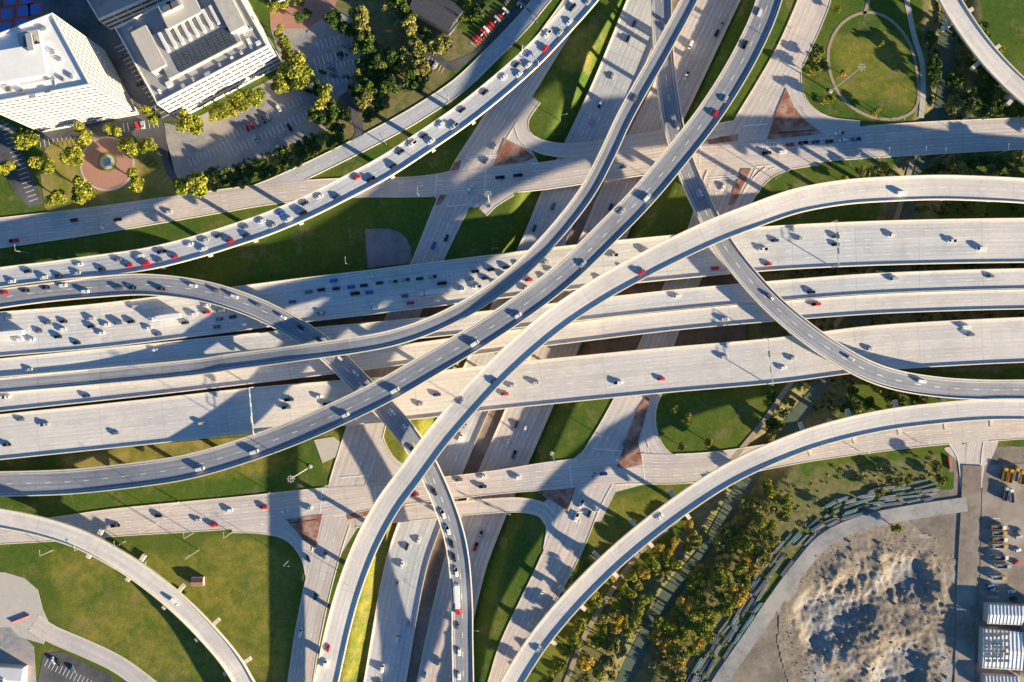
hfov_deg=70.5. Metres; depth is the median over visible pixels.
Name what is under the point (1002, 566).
work truck
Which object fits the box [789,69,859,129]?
road
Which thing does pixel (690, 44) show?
van
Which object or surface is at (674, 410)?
tree
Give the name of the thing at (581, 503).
pickup truck
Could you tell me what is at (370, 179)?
pickup truck
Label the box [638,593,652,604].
tree
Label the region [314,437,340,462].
concrete slab
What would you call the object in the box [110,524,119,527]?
pickup truck
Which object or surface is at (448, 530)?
pickup truck
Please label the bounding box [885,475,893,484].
tree
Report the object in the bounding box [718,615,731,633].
pipe stack
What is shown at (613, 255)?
pickup truck
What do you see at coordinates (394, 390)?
van
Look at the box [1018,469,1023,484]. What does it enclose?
work truck
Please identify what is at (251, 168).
tree
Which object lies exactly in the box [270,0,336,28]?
plaza
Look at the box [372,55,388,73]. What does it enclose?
tree
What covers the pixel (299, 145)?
tree
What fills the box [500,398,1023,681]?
flyover ramp
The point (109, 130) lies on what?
tree
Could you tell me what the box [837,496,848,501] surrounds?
pipe stack
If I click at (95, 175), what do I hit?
plaza
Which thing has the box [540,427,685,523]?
pavement
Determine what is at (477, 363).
lane marking
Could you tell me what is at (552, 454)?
mast light
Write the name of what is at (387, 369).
lane marking
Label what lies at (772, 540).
tree
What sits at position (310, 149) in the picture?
tree
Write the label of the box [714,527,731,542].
tree
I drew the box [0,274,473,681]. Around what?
flyover ramp
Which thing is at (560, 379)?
elevated highway
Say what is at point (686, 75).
pickup truck
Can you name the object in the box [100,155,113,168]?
fountain basin
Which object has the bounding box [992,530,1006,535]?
work truck
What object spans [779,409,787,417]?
tree
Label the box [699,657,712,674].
pipe stack
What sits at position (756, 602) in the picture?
pipe stack
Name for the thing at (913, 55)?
path
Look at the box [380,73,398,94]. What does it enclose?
tree
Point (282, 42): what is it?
tree
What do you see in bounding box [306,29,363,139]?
road
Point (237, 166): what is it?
tree
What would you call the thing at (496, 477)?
lane marking
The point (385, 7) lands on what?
tree
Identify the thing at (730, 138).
brick island
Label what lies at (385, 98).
tree
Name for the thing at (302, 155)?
tree
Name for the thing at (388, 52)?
tree
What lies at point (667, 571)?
tree
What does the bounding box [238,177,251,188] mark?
tree
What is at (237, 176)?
tree
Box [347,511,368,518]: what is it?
brick island
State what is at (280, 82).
tree
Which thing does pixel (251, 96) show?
tree
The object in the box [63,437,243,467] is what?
dry lawn
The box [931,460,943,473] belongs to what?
tree
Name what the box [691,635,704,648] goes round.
tree
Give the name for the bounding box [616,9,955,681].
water
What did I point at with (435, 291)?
semi truck
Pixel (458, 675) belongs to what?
car
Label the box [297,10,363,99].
parking lot
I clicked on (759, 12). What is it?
van
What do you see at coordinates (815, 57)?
tree
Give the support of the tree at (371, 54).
on the ground at (248, 594)
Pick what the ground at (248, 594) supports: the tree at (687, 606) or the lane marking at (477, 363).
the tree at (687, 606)
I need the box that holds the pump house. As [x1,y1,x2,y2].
[190,576,204,585]
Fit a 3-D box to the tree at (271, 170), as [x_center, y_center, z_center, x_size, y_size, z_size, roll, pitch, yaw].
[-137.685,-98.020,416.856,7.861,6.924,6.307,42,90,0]
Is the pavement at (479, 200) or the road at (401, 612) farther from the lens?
the road at (401, 612)
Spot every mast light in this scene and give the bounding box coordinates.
[287,465,311,482]
[484,190,491,208]
[550,451,559,467]
[828,63,865,92]
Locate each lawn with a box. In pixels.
[40,137,176,210]
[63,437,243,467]
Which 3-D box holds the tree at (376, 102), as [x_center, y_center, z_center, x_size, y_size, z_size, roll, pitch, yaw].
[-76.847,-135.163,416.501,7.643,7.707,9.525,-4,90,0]
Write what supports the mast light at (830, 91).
on the ground at (248, 594)
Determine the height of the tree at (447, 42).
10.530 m
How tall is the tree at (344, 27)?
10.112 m
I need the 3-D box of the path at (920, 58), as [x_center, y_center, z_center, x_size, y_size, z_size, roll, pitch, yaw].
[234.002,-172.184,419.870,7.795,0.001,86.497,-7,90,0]
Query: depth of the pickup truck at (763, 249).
411.04 m
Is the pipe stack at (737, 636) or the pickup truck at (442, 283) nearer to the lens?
the pickup truck at (442, 283)
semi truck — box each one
[0,330,24,336]
[149,313,181,321]
[417,287,448,295]
[454,584,460,614]
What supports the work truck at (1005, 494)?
on the parking lot at (1007, 513)
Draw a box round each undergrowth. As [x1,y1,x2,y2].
[203,0,828,189]
[550,452,933,680]
[765,0,1023,430]
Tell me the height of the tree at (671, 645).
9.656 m
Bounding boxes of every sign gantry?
[249,387,253,434]
[465,495,510,514]
[520,2,537,21]
[763,338,773,385]
[830,220,839,267]
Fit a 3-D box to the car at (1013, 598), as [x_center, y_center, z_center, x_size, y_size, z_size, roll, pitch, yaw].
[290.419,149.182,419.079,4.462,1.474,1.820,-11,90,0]
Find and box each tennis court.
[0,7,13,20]
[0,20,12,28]
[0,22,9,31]
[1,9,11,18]
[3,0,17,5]
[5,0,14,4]
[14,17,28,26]
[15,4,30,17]
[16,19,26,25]
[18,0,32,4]
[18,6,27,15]
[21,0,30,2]
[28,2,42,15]
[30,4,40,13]
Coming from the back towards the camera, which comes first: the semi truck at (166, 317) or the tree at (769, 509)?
the tree at (769, 509)
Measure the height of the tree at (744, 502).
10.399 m
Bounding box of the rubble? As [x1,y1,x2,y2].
[788,534,954,681]
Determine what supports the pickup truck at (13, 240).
on the road at (745, 151)
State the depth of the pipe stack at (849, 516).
418.98 m
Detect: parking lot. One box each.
[0,0,122,49]
[0,122,42,206]
[0,572,47,643]
[37,116,175,179]
[38,651,113,681]
[99,36,177,119]
[164,19,337,178]
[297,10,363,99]
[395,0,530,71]
[977,463,1023,681]
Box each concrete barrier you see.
[363,0,652,681]
[417,0,740,680]
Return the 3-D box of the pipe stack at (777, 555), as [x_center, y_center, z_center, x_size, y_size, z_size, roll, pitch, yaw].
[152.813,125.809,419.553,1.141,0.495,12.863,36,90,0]
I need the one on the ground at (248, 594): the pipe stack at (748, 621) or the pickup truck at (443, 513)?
the pipe stack at (748, 621)
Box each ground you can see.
[0,0,1023,681]
[777,519,957,681]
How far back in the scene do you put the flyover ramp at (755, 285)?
405.42 m
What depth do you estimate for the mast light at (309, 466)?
395.44 m
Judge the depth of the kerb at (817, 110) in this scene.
419.66 m
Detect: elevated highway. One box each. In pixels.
[0,218,1023,356]
[0,268,1023,378]
[0,289,1023,411]
[0,317,1023,459]
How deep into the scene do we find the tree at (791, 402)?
417.45 m
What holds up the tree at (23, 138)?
on the ground at (248, 594)
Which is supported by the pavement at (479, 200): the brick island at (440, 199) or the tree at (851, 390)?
the brick island at (440, 199)
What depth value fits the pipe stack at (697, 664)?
418.98 m
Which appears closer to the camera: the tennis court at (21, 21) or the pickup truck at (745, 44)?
the pickup truck at (745, 44)
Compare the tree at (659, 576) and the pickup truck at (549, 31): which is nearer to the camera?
the pickup truck at (549, 31)
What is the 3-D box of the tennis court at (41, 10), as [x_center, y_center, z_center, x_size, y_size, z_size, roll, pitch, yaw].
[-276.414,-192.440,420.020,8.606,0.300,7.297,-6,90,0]
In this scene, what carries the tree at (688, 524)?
on the ground at (248, 594)
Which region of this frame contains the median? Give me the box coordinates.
[406,0,678,681]
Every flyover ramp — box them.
[0,0,598,289]
[0,0,697,392]
[0,0,782,496]
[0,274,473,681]
[0,508,254,681]
[313,175,1023,681]
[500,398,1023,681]
[651,0,1023,399]
[938,0,1023,106]
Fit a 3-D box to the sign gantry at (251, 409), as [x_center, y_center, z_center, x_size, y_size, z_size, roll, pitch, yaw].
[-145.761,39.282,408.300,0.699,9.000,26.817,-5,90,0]
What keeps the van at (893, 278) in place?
on the elevated highway at (798, 289)
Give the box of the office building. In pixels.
[115,0,281,118]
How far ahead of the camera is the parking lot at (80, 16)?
419.92 m
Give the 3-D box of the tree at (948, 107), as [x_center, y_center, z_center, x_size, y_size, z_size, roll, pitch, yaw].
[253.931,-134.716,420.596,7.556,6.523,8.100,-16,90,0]
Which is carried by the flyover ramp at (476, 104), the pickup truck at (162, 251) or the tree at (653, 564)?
the pickup truck at (162, 251)
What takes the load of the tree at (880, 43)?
on the ground at (248, 594)
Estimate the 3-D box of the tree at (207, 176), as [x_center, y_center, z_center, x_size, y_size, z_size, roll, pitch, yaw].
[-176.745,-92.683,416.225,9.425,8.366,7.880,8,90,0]
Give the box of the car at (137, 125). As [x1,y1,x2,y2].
[134,122,139,129]
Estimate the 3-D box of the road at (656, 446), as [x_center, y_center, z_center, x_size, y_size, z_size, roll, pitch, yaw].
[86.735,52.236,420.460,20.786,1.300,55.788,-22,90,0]
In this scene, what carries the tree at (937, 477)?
on the ground at (248, 594)
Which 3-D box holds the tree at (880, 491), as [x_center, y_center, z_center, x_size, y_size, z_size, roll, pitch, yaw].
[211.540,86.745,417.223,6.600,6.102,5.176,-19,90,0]
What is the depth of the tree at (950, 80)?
415.23 m
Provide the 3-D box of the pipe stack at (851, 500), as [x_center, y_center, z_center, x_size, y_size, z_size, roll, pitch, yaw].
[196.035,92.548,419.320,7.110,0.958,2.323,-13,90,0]
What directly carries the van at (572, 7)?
on the flyover ramp at (476, 104)
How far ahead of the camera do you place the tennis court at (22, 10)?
419.84 m
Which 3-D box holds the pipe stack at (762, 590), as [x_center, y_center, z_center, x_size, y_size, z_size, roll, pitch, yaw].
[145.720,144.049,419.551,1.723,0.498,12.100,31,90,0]
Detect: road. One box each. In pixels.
[0,118,1023,246]
[0,420,1023,543]
[30,616,154,681]
[232,524,310,577]
[260,0,549,183]
[288,0,568,681]
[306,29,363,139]
[355,497,556,547]
[364,0,651,681]
[378,439,401,472]
[417,0,739,681]
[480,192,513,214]
[488,0,829,681]
[515,97,732,157]
[643,394,672,453]
[711,497,967,681]
[735,162,816,208]
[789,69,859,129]
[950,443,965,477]
[954,465,981,681]
[965,442,982,465]
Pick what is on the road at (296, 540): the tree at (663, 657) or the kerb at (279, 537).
the kerb at (279, 537)
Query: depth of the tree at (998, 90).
413.95 m
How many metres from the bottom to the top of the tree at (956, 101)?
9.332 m
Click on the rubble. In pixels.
(895, 604)
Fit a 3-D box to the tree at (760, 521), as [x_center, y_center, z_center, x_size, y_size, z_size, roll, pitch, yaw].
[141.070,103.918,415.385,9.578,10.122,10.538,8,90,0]
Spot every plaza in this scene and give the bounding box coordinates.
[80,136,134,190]
[82,138,132,188]
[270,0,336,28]
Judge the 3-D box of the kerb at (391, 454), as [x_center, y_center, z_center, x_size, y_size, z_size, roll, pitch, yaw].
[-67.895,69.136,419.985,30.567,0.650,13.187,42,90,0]
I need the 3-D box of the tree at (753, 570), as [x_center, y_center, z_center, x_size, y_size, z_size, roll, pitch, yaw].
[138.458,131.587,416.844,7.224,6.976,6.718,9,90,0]
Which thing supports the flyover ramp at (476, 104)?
on the ground at (248, 594)
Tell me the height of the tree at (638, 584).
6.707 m
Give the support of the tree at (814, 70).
on the ground at (248, 594)
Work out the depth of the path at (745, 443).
419.65 m
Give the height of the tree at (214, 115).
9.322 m
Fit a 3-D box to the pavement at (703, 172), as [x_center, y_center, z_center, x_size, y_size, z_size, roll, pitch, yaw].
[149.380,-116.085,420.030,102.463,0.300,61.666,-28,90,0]
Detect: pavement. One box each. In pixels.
[0,627,35,681]
[284,456,413,552]
[434,128,537,206]
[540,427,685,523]
[699,136,829,185]
[944,441,997,487]
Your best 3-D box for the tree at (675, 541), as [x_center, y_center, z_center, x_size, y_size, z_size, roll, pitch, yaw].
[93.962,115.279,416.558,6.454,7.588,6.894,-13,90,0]
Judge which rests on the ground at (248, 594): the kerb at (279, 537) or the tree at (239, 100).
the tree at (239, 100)
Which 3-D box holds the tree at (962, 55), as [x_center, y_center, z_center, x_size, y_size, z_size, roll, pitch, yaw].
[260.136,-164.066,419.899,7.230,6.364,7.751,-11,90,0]
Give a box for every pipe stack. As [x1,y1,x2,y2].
[690,673,697,681]
[692,657,701,673]
[696,652,708,670]
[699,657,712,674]
[704,658,715,676]
[709,637,720,651]
[712,645,720,654]
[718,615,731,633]
[721,628,734,644]
[722,641,733,658]
[728,624,739,641]
[729,614,738,625]
[732,618,738,630]
[733,631,741,643]
[735,602,745,614]
[741,597,753,616]
[741,613,753,632]
[749,577,760,597]
[750,597,759,610]
[752,602,762,612]
[753,578,767,594]
[757,580,768,597]
[766,563,778,576]
[768,549,782,566]
[773,540,785,553]
[780,559,792,575]
[784,532,799,547]
[792,533,801,543]
[795,534,808,546]
[806,517,818,529]
[810,522,823,531]
[822,499,837,508]
[826,520,838,525]
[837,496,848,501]
[839,512,863,519]
[841,508,857,515]
[845,498,855,503]
[854,497,873,504]
[857,493,875,498]
[864,506,879,511]
[867,487,880,493]
[878,494,895,499]
[882,501,902,505]
[884,484,905,489]
[892,487,910,490]
[899,495,920,497]
[914,483,934,489]
[921,487,938,492]
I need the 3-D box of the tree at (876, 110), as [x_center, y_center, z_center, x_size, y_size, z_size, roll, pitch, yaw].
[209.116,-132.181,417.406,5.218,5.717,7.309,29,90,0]
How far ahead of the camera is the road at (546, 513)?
419.84 m
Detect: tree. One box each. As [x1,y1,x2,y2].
[0,160,15,174]
[10,127,40,150]
[28,156,54,173]
[44,189,66,206]
[59,144,83,165]
[71,175,94,204]
[73,121,92,145]
[102,122,121,137]
[117,137,140,156]
[126,167,143,192]
[138,138,157,155]
[139,105,161,125]
[174,172,207,198]
[175,109,203,135]
[198,172,211,185]
[208,104,222,122]
[209,176,221,191]
[211,171,219,177]
[216,100,238,118]
[218,176,228,185]
[219,166,235,181]
[228,175,237,187]
[230,91,249,112]
[231,162,241,171]
[234,170,241,180]
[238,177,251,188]
[240,168,252,180]
[243,87,265,107]
[243,163,256,174]
[255,158,267,169]
[256,165,268,180]
[266,1,280,12]
[266,164,277,175]
[269,155,281,165]
[270,69,291,93]
[273,24,284,38]
[275,145,287,160]
[276,35,292,49]
[276,158,286,165]
[278,50,314,91]
[281,0,289,8]
[281,48,294,60]
[285,143,296,157]
[286,156,302,168]
[293,0,304,6]
[293,12,303,23]
[294,140,305,151]
[295,147,308,161]
[302,136,312,146]
[303,8,312,18]
[306,143,313,153]
[307,106,324,124]
[310,132,317,140]
[310,141,322,151]
[312,78,324,95]
[314,83,332,109]
[315,129,329,145]
[319,110,338,129]
[322,10,341,29]
[324,98,341,117]
[325,137,335,149]
[331,123,345,133]
[331,130,344,142]
[336,21,352,36]
[338,108,351,121]
[347,5,369,31]
[349,23,358,36]
[351,32,375,54]
[351,68,366,83]
[353,75,373,95]
[354,87,372,108]
[355,54,373,68]
[358,25,370,36]
[362,106,377,123]
[365,47,380,61]
[365,65,378,81]
[371,84,381,96]
[371,97,383,112]
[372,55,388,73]
[374,71,386,85]
[378,93,389,109]
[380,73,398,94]
[381,0,394,12]
[382,46,400,65]
[389,0,408,12]
[394,19,405,29]
[394,45,413,66]
[398,5,418,19]
[398,60,412,72]
[399,15,417,38]
[401,68,428,92]
[407,32,427,56]
[412,58,431,76]
[413,51,426,59]
[416,27,432,40]
[425,37,447,55]
[440,36,453,49]
[459,12,473,25]
[462,0,470,10]
[469,4,484,20]
[538,675,554,681]
[553,660,566,672]
[558,642,571,657]
[567,633,581,650]
[572,618,587,633]
[576,653,594,670]
[584,602,592,612]
[588,595,603,608]
[590,633,607,649]
[592,667,606,681]
[596,614,609,623]
[598,654,614,667]
[599,624,606,632]
[601,638,620,653]
[607,670,615,681]
[610,570,618,581]
[610,623,622,633]
[611,601,623,611]
[611,612,623,624]
[615,591,623,602]
[616,579,627,589]
[620,589,636,598]
[621,622,632,636]
[622,614,627,623]
[624,569,637,581]
[626,601,633,612]
[630,603,644,624]
[633,579,643,590]
[636,563,650,579]
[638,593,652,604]
[644,554,660,571]
[647,629,664,645]
[652,543,664,557]
[652,571,664,581]
[653,616,677,634]
[656,647,667,661]
[658,664,669,675]
[661,637,678,655]
[662,567,672,575]
[663,555,681,568]
[665,667,686,681]
[666,548,674,555]
[667,654,686,669]
[670,406,678,414]
[670,607,681,616]
[671,536,680,547]
[672,629,689,643]
[673,620,683,628]
[674,644,687,660]
[676,596,698,616]
[678,441,684,450]
[679,612,692,625]
[682,519,693,530]
[682,542,692,551]
[683,413,691,426]
[683,620,699,634]
[685,529,701,548]
[685,570,706,593]
[685,644,697,655]
[688,603,713,621]
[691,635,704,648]
[694,563,705,572]
[694,622,715,641]
[696,590,706,604]
[699,577,715,589]
[702,614,716,627]
[703,438,712,447]
[703,563,717,578]
[707,604,721,616]
[711,567,730,588]
[712,538,726,553]
[713,591,726,602]
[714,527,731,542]
[714,553,731,568]
[720,600,737,616]
[722,519,740,534]
[726,583,748,607]
[727,541,737,553]
[732,528,746,541]
[732,569,744,582]
[734,514,744,524]
[734,560,749,574]
[736,534,758,558]
[738,494,752,511]
[739,552,750,564]
[740,572,751,590]
[747,529,768,544]
[747,564,759,575]
[749,499,763,513]
[750,543,772,566]
[751,514,767,531]
[759,477,775,498]
[762,503,777,515]
[763,532,780,547]
[765,417,778,431]
[765,428,775,440]
[766,389,778,402]
[766,519,776,531]
[768,492,780,504]
[776,510,789,521]
[778,420,784,430]
[778,493,793,512]
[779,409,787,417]
[787,397,795,406]
[806,66,821,75]
[810,53,821,61]
[819,94,835,103]
[827,506,833,515]
[834,5,842,12]
[838,401,852,412]
[839,69,845,76]
[839,175,848,179]
[846,385,858,396]
[852,401,862,413]
[858,166,866,175]
[863,396,875,408]
[870,106,881,116]
[873,487,884,496]
[877,40,884,46]
[880,161,889,170]
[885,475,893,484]
[890,524,903,531]
[893,477,903,487]
[905,473,913,481]
[921,166,938,174]
[923,30,938,45]
[925,54,942,70]
[925,70,941,87]
[930,160,944,170]
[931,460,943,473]
[935,473,940,481]
[936,170,947,174]
[938,476,948,485]
[943,154,958,167]
[944,71,963,88]
[944,102,956,114]
[946,93,964,110]
[951,27,957,37]
[952,160,969,174]
[954,78,972,92]
[956,34,964,45]
[957,50,967,62]
[957,67,965,78]
[963,92,971,100]
[964,154,981,168]
[965,46,973,59]
[967,60,980,68]
[967,85,977,96]
[967,168,982,175]
[975,67,992,85]
[976,103,996,119]
[979,155,992,165]
[982,85,994,98]
[983,163,996,175]
[988,98,1004,112]
[992,77,999,85]
[992,87,1002,99]
[992,155,1007,170]
[995,43,1005,51]
[1006,166,1019,177]
[1010,150,1023,167]
[1013,107,1023,118]
[1018,172,1023,177]
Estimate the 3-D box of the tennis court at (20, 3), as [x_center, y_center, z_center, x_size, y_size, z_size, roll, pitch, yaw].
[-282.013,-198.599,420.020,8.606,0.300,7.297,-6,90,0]
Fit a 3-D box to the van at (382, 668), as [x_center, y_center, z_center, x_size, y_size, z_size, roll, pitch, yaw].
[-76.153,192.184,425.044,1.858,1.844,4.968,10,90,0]
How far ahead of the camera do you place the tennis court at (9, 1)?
419.84 m
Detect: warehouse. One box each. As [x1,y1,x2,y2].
[978,626,1023,670]
[980,673,1019,681]
[983,602,1023,624]
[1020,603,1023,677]
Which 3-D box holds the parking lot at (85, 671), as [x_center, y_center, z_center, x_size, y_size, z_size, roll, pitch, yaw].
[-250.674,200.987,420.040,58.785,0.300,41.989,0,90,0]
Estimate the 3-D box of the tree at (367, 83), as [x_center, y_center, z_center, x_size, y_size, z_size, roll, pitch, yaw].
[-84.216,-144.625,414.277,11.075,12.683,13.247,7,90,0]
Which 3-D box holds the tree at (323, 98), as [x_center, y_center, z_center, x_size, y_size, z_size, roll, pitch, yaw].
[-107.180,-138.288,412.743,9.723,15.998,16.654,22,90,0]
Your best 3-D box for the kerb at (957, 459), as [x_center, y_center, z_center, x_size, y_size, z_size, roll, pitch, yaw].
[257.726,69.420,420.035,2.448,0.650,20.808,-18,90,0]
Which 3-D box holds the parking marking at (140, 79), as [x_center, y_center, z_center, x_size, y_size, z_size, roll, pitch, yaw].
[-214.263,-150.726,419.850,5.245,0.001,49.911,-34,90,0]
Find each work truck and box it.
[991,525,1005,529]
[991,575,1006,579]
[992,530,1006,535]
[992,537,1007,541]
[993,544,1007,548]
[993,555,1008,560]
[996,563,1010,568]
[1000,466,1008,481]
[1001,485,1009,500]
[1007,467,1013,482]
[1008,487,1014,502]
[1013,466,1019,481]
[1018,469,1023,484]
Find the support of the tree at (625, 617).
on the ground at (248, 594)
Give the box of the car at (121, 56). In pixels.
[118,53,126,58]
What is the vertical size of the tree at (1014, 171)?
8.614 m
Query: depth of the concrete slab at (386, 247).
419.75 m
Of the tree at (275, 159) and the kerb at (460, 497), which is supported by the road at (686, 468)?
the kerb at (460, 497)
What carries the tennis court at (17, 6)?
on the parking lot at (80, 16)
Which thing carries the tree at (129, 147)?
on the lawn at (62, 176)
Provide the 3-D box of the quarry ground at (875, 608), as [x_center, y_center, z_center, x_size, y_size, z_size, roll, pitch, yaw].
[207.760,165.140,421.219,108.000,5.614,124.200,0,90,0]
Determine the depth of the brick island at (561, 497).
419.55 m
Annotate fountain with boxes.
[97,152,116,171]
[103,157,111,165]
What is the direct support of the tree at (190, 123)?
on the ground at (248, 594)
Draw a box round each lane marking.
[7,127,1005,238]
[8,427,1010,537]
[296,3,538,175]
[298,70,535,672]
[366,0,651,681]
[419,0,737,678]
[500,8,814,672]
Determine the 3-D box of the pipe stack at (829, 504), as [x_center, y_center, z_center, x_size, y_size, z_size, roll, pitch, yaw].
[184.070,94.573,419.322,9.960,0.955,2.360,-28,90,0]
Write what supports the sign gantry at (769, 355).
on the elevated highway at (560, 379)
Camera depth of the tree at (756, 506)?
413.62 m
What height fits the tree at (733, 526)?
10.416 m
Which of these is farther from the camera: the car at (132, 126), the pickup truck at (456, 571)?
the car at (132, 126)
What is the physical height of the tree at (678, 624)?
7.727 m
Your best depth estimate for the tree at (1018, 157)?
411.37 m
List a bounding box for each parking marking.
[1,123,37,201]
[40,120,168,183]
[45,660,91,681]
[115,44,169,117]
[188,96,306,165]
[314,37,357,83]
[424,13,509,72]
[989,518,999,627]
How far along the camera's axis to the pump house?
417.12 m
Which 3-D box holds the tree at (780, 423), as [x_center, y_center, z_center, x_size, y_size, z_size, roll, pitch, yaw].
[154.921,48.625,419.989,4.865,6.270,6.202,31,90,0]
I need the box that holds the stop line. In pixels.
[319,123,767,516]
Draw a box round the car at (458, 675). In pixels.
[457,672,460,679]
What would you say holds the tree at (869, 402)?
on the ground at (248, 594)
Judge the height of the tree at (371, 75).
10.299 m
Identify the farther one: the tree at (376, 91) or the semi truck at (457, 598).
the tree at (376, 91)
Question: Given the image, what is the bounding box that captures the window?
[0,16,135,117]
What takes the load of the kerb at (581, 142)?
on the road at (526, 137)
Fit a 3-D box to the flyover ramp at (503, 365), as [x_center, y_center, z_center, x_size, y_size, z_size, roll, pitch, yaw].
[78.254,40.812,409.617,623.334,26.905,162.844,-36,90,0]
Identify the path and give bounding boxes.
[564,158,914,681]
[827,11,919,120]
[863,0,870,14]
[904,0,925,117]
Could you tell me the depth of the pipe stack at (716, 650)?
419.31 m
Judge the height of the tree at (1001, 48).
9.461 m
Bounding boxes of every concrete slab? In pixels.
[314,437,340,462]
[365,229,410,267]
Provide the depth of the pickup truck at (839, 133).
418.80 m
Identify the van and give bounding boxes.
[114,321,122,324]
[141,261,149,265]
[169,597,178,604]
[195,466,204,471]
[216,308,224,312]
[249,449,258,454]
[298,628,302,637]
[299,210,307,215]
[322,659,327,668]
[370,305,378,308]
[380,664,384,672]
[390,387,399,393]
[470,340,478,346]
[569,3,575,11]
[643,194,650,201]
[687,40,693,48]
[757,8,762,16]
[889,277,898,280]
[897,191,905,194]
[917,379,925,382]
[961,325,970,328]
[976,247,986,249]
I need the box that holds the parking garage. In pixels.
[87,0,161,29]
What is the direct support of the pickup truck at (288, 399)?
on the elevated highway at (560, 379)
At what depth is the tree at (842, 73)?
416.73 m
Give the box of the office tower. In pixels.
[0,13,138,131]
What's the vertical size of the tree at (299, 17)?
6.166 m
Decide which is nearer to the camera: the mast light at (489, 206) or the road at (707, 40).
the mast light at (489, 206)
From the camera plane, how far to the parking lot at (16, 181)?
419.90 m
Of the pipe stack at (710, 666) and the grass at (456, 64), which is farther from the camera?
the grass at (456, 64)
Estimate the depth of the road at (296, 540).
419.81 m
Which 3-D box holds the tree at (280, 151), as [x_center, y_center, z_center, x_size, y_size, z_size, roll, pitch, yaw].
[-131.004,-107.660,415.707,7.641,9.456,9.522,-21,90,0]
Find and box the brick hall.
[409,0,465,35]
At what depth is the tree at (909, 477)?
415.39 m
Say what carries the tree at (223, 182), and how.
on the ground at (248, 594)
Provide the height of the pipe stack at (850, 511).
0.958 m
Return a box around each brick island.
[286,514,322,548]
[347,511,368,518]
[436,195,446,204]
[451,160,460,170]
[494,138,533,164]
[538,488,574,509]
[617,397,649,467]
[707,134,738,143]
[728,169,750,204]
[767,89,822,139]
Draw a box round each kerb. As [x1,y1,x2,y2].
[0,117,1023,247]
[0,439,1019,544]
[29,615,156,681]
[232,527,309,574]
[253,0,550,185]
[287,0,572,681]
[358,497,556,548]
[382,435,402,473]
[479,194,513,215]
[488,0,830,680]
[514,103,729,156]
[643,394,668,451]
[737,165,816,202]
[801,72,858,120]
[949,444,960,477]
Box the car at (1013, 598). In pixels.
[1009,596,1017,600]
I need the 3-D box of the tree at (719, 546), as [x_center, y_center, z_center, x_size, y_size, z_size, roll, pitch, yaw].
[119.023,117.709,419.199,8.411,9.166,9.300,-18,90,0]
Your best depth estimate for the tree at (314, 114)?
412.98 m
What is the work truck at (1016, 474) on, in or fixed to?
on the parking lot at (1007, 513)
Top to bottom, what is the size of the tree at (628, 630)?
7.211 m
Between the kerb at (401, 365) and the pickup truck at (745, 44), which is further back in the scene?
the kerb at (401, 365)
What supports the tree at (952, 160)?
on the ground at (248, 594)
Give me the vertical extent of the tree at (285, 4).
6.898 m
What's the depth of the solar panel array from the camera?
413.50 m
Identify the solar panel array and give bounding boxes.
[985,632,1009,661]
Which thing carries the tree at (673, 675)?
on the ground at (248, 594)
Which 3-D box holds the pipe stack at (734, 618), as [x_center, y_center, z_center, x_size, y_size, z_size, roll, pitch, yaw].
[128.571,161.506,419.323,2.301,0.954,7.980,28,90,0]
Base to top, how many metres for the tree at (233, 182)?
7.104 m
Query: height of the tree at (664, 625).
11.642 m
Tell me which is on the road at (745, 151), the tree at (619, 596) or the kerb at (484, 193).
the kerb at (484, 193)
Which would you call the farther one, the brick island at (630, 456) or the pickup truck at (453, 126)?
the brick island at (630, 456)
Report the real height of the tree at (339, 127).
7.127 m
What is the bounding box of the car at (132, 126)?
[130,123,134,130]
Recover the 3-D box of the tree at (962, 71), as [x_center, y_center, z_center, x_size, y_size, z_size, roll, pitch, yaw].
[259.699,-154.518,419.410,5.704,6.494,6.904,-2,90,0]
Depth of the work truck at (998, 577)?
418.37 m
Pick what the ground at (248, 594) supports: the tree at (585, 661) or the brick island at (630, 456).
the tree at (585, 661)
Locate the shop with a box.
[0,663,27,681]
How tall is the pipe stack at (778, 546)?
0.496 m
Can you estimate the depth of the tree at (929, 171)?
415.84 m
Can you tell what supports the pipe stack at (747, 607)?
on the ground at (248, 594)
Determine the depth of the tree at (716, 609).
411.95 m
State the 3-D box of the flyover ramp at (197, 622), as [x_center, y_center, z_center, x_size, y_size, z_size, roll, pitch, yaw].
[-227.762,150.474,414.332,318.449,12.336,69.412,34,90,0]
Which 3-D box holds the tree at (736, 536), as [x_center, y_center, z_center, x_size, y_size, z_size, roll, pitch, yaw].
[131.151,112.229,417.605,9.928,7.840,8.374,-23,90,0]
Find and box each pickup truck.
[1,395,10,398]
[9,239,18,242]
[40,422,49,426]
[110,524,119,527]
[157,249,166,253]
[281,405,290,408]
[284,398,293,401]
[350,291,359,295]
[366,176,375,182]
[388,280,397,283]
[400,278,409,281]
[408,140,416,147]
[427,275,436,278]
[437,281,446,284]
[440,509,445,518]
[445,525,450,534]
[449,122,458,129]
[454,567,457,576]
[472,284,481,288]
[495,175,504,178]
[513,173,522,176]
[543,29,551,37]
[574,513,578,521]
[578,499,584,508]
[609,253,617,256]
[613,381,622,384]
[683,70,689,79]
[742,40,747,48]
[758,247,767,250]
[762,151,771,154]
[798,141,807,144]
[811,302,820,305]
[835,131,844,134]
[851,137,860,140]
[947,239,956,242]
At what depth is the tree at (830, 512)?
415.57 m

